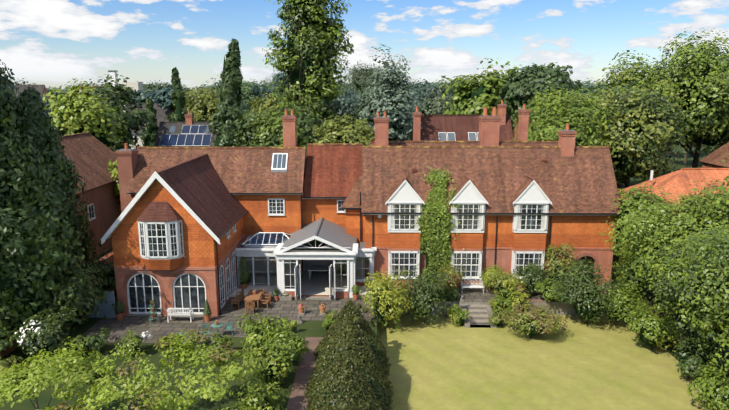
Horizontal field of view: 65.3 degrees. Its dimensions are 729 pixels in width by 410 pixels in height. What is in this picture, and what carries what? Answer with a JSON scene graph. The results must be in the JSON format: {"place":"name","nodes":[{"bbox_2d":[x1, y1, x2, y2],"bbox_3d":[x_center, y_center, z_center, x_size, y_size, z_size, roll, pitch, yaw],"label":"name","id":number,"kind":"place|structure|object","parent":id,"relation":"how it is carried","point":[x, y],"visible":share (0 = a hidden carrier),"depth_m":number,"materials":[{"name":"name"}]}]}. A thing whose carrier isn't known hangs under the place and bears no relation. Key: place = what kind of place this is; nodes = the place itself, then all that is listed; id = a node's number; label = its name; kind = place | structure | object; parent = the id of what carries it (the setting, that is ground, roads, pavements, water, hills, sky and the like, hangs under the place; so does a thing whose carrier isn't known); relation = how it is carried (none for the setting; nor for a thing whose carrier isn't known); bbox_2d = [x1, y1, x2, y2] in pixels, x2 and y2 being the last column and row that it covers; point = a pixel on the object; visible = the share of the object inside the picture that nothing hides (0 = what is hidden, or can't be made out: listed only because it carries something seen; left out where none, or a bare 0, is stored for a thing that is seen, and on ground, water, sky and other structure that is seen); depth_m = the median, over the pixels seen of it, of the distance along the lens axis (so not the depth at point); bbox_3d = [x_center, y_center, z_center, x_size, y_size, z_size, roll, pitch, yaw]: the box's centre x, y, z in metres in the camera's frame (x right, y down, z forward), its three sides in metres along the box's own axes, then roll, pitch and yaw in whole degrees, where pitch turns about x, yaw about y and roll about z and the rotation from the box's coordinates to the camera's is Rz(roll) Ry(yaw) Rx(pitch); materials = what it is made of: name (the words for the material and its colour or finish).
{"place":"outdoors","nodes":[
{"label":"outdoors","id":0,"kind":"place"},
{"bbox_2d":[14,59,598,117],"bbox_3d":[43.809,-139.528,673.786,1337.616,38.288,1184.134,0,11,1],"label":"trees","id":1,"kind":"object","parent":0,"point":[434,103],"visible":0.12,"depth_m":294.25,"materials":[{"name":"green plant"}]},
{"bbox_2d":[9,70,686,138],"bbox_3d":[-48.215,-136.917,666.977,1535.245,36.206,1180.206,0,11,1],"label":"trees","id":2,"kind":"object","parent":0,"point":[349,103],"visible":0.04,"depth_m":117.89,"materials":[{"name":"green plant"}]},
{"bbox_2d":[0,108,728,409],"bbox_3d":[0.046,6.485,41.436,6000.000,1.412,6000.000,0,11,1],"label":"ground","id":3,"kind":"structure","parent":0,"point":[476,360],"depth_m":31.33,"materials":[{"name":"green plant"}]},
{"bbox_2d":[115,311,123,320],"bbox_3d":[-15.031,6.685,34.928,0.518,0.750,0.518,0,11,1],"label":"pot","id":4,"kind":"object","parent":3,"relation":"on","point":[119,316],"visible":0.85,"depth_m":34.80,"materials":[{"name":"ceramic"}]},
{"bbox_2d":[113,299,211,315],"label":"shrubs","id":5,"kind":"object","parent":4,"relation":"on","point":[119,308],"visible":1,"depth_m":34.59,"materials":[{"name":"green plant"}]},
{"bbox_2d":[0,329,267,409],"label":"shrubs","id":6,"kind":"object","parent":3,"relation":"on","point":[72,381],"visible":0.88,"depth_m":21.11,"materials":[{"name":"green plant"}]},
{"bbox_2d":[148,302,158,324],"bbox_3d":[-12.785,6.433,34.335,0.629,1.502,0.633,0,11,1],"label":"plant stand","id":7,"kind":"object","parent":3,"relation":"on","point":[152,309],"visible":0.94,"depth_m":34.24,"materials":[{"name":"green metal"}]},
{"bbox_2d":[167,308,193,322],"bbox_3d":[-11.233,6.640,34.720,1.450,0.920,0.500,0,11,1],"label":"white bench","id":8,"kind":"object","parent":3,"relation":"on","point":[170,314],"visible":1,"depth_m":34.47,"materials":[{"name":"white wood"}]},
{"bbox_2d":[203,313,210,321],"bbox_3d":[-9.584,6.678,34.708,0.475,0.850,0.475,0,11,1],"label":"plant pot","id":9,"kind":"object","parent":3,"relation":"on","point":[207,318],"visible":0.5,"depth_m":34.61,"materials":[{"name":"ceramic"}]},
{"bbox_2d":[201,322,232,337],"bbox_3d":[-8.405,7.125,32.454,1.743,0.872,0.698,-6,13,-29],"label":"patio furniture set","id":10,"kind":"object","parent":3,"relation":"on","point":[216,325],"visible":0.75,"depth_m":32.36,"materials":[{"name":"green metal"}]},
{"bbox_2d":[231,288,243,308],"bbox_3d":[-8.302,6.128,37.284,0.500,0.920,1.500,0,11,1],"label":"teak bench","id":11,"kind":"object","parent":3,"relation":"on","point":[240,296],"visible":1,"depth_m":36.97,"materials":[{"name":"brown wood"}]},
{"bbox_2d":[240,271,247,288],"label":"plant pot","id":12,"kind":"object","parent":3,"relation":"on","point":[244,285],"visible":0.83,"depth_m":40.05,"materials":[{"name":"ceramic"}]},
{"bbox_2d":[245,300,254,314],"bbox_3d":[-7.218,6.395,35.948,0.510,0.920,0.480,0,11,1],"label":"chair","id":13,"kind":"object","parent":3,"relation":"on","point":[250,306],"visible":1,"depth_m":35.73,"materials":[{"name":"brown wood"}]},
{"bbox_2d":[244,290,262,310],"bbox_3d":[-7.202,6.145,37.275,0.950,0.890,1.900,0,11,1],"label":"dining table","id":14,"kind":"object","parent":3,"relation":"on","point":[253,296],"visible":0.83,"depth_m":36.86,"materials":[{"name":"brown wood"}]},
{"bbox_2d":[149,256,359,322],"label":"potted plants","id":15,"kind":"object","parent":3,"relation":"on","point":[354,291],"visible":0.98,"depth_m":38.29,"materials":[{"name":"green plant"}]},
{"bbox_2d":[260,293,268,309],"bbox_3d":[-6.458,6.230,36.773,0.480,0.920,0.510,0,11,1],"label":"chair","id":16,"kind":"object","parent":3,"relation":"on","point":[262,302],"visible":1,"depth_m":36.64,"materials":[{"name":"brown wood"}]},
{"bbox_2d":[263,288,271,303],"bbox_3d":[-6.446,6.034,37.753,0.480,0.920,0.510,0,11,1],"label":"chair","id":17,"kind":"object","parent":3,"relation":"on","point":[267,295],"visible":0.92,"depth_m":37.71,"materials":[{"name":"brown wood"}]},
{"bbox_2d":[121,72,427,109],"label":"trees","id":18,"kind":"object","parent":3,"relation":"on","point":[168,94],"visible":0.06,"depth_m":107.58,"materials":[{"name":"green plant"}]},
{"bbox_2d":[280,295,291,300],"bbox_3d":[-5.290,6.243,38.316,0.800,0.290,0.350,0,11,1],"label":"trough","id":19,"kind":"object","parent":3,"relation":"on","point":[286,298],"visible":1,"depth_m":38.15,"materials":[{"name":"stone"}]},
{"bbox_2d":[297,314,302,323],"bbox_3d":[-3.936,6.875,34.506,0.320,0.542,0.437,0,11,1],"label":"garden statue","id":20,"kind":"object","parent":3,"relation":"on","point":[300,320],"visible":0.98,"depth_m":34.41,"materials":[{"name":"stone"}]},
{"bbox_2d":[298,305,304,314],"bbox_3d":[-3.970,6.613,35.799,0.418,0.550,0.440,0,11,1],"label":"urn","id":21,"kind":"object","parent":3,"relation":"on","point":[301,310],"visible":0.88,"depth_m":35.67,"materials":[{"name":"ceramic"}]},
{"bbox_2d":[231,217,376,299],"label":"orangery","id":22,"kind":"structure","parent":3,"relation":"on","point":[332,255],"depth_m":40.39,"materials":[{"name":"wood"}]},
{"bbox_2d":[12,79,612,118],"bbox_3d":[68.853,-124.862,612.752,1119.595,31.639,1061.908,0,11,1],"label":"tree","id":23,"kind":"object","parent":3,"relation":"on","point":[244,107],"visible":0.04,"depth_m":481.23,"materials":[{"name":"green plant"}]},
{"bbox_2d":[319,305,325,315],"bbox_3d":[-2.620,6.617,35.783,0.418,0.550,0.440,0,11,1],"label":"urn","id":24,"kind":"object","parent":3,"relation":"on","point":[322,311],"visible":0.92,"depth_m":35.64,"materials":[{"name":"ceramic"}]},
{"bbox_2d":[304,300,393,409],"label":"hedge","id":25,"kind":"object","parent":3,"relation":"on","point":[348,324],"visible":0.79,"depth_m":25.55,"materials":[{"name":"green plant"}]},
{"bbox_2d":[352,293,358,299],"bbox_3d":[-0.590,6.058,38.298,0.475,0.660,0.475,0,11,1],"label":"pot","id":26,"kind":"object","parent":3,"relation":"on","point":[355,296],"visible":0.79,"depth_m":38.16,"materials":[{"name":"ceramic"}]},
{"bbox_2d":[0,38,722,336],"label":"conifer trees","id":27,"kind":"object","parent":3,"relation":"on","point":[46,186],"visible":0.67,"depth_m":31.71,"materials":[{"name":"green plant"}]},
{"bbox_2d":[101,100,623,316],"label":"house","id":28,"kind":"structure","parent":3,"relation":"on","point":[186,223],"depth_m":40.59,"materials":[{"name":"brick"}]},
{"bbox_2d":[0,0,728,409],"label":"foliage","id":29,"kind":"object","parent":3,"relation":"on","point":[582,118],"visible":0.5,"depth_m":40.07,"materials":[{"name":"green plant"}]},
{"bbox_2d":[14,320,150,346],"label":"white flowers","id":30,"kind":"object","parent":29,"relation":"attached to","point":[37,328],"visible":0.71,"depth_m":28.86,"materials":[{"name":"white plant"}]},
{"bbox_2d":[0,70,728,357],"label":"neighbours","id":31,"kind":"structure","parent":3,"relation":"on","point":[89,154],"depth_m":52.10,"materials":[{"name":"brick"}]},
{"bbox_2d":[0,1,728,409],"bbox_3d":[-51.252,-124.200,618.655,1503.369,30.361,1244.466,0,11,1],"label":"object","id":32,"kind":"object","parent":3,"relation":"on","point":[476,93],"visible":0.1,"depth_m":37.34,"materials":[{"name":"green plant"}]},
{"bbox_2d":[54,300,567,409],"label":"shrubs","id":33,"kind":"object","parent":32,"relation":"on","point":[515,311],"visible":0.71,"depth_m":23.83,"materials":[{"name":"green plant"}]},
{"bbox_2d":[0,53,689,382],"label":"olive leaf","id":34,"kind":"object","parent":32,"relation":"on","point":[364,133],"visible":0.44,"depth_m":56.31,"materials":[{"name":"green plant"}]},
{"bbox_2d":[0,0,728,386],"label":"tree foliage","id":35,"kind":"object","parent":32,"relation":"on","point":[138,118],"depth_m":36.13,"materials":[{"name":"green plant"}]},
{"bbox_2d":[42,77,728,409],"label":"light foliage","id":36,"kind":"object","parent":32,"relation":"on","point":[98,113],"visible":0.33,"depth_m":40.06,"materials":[{"name":"green plant"}]},
{"bbox_2d":[326,264,680,351],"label":"shrubs","id":37,"kind":"object","parent":32,"relation":"on","point":[383,290],"visible":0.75,"depth_m":34.93,"materials":[{"name":"green plant"}]},
{"bbox_2d":[16,0,727,409],"bbox_3d":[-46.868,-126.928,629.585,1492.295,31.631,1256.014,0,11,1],"label":"tree foliage","id":38,"kind":"object","parent":3,"relation":"on","point":[694,164],"depth_m":69.97,"materials":[{"name":"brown plant"}]},
{"bbox_2d":[356,44,422,140],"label":"tree","id":39,"kind":"object","parent":3,"relation":"on","point":[384,94],"visible":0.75,"depth_m":63.25,"materials":[{"name":"green plant"}]},
{"bbox_2d":[459,295,464,305],"bbox_3d":[6.378,6.197,37.200,0.320,0.738,0.442,0,11,1],"label":"statue","id":40,"kind":"object","parent":3,"relation":"on","point":[461,302],"visible":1,"depth_m":37.12,"materials":[{"name":"stone"}]},
{"bbox_2d":[461,278,483,293],"bbox_3d":[7.529,5.615,39.666,1.535,0.989,0.510,0,11,1],"label":"iron bench","id":41,"kind":"object","parent":3,"relation":"on","point":[472,286],"visible":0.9,"depth_m":39.79,"materials":[{"name":"white metal"}]},
{"bbox_2d":[0,0,728,90],"label":"sky","id":42,"kind":"structure","parent":0,"point":[51,43],"materials":[{"name":"blue"}]},
{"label":"blue-grey foliage","id":43,"kind":"object","parent":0,"visible":0},
{"bbox_2d":[241,78,590,131],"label":"trees","id":44,"kind":"object","parent":43,"relation":"attached to","point":[247,87],"visible":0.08,"depth_m":238.77,"materials":[{"name":"green plant"}]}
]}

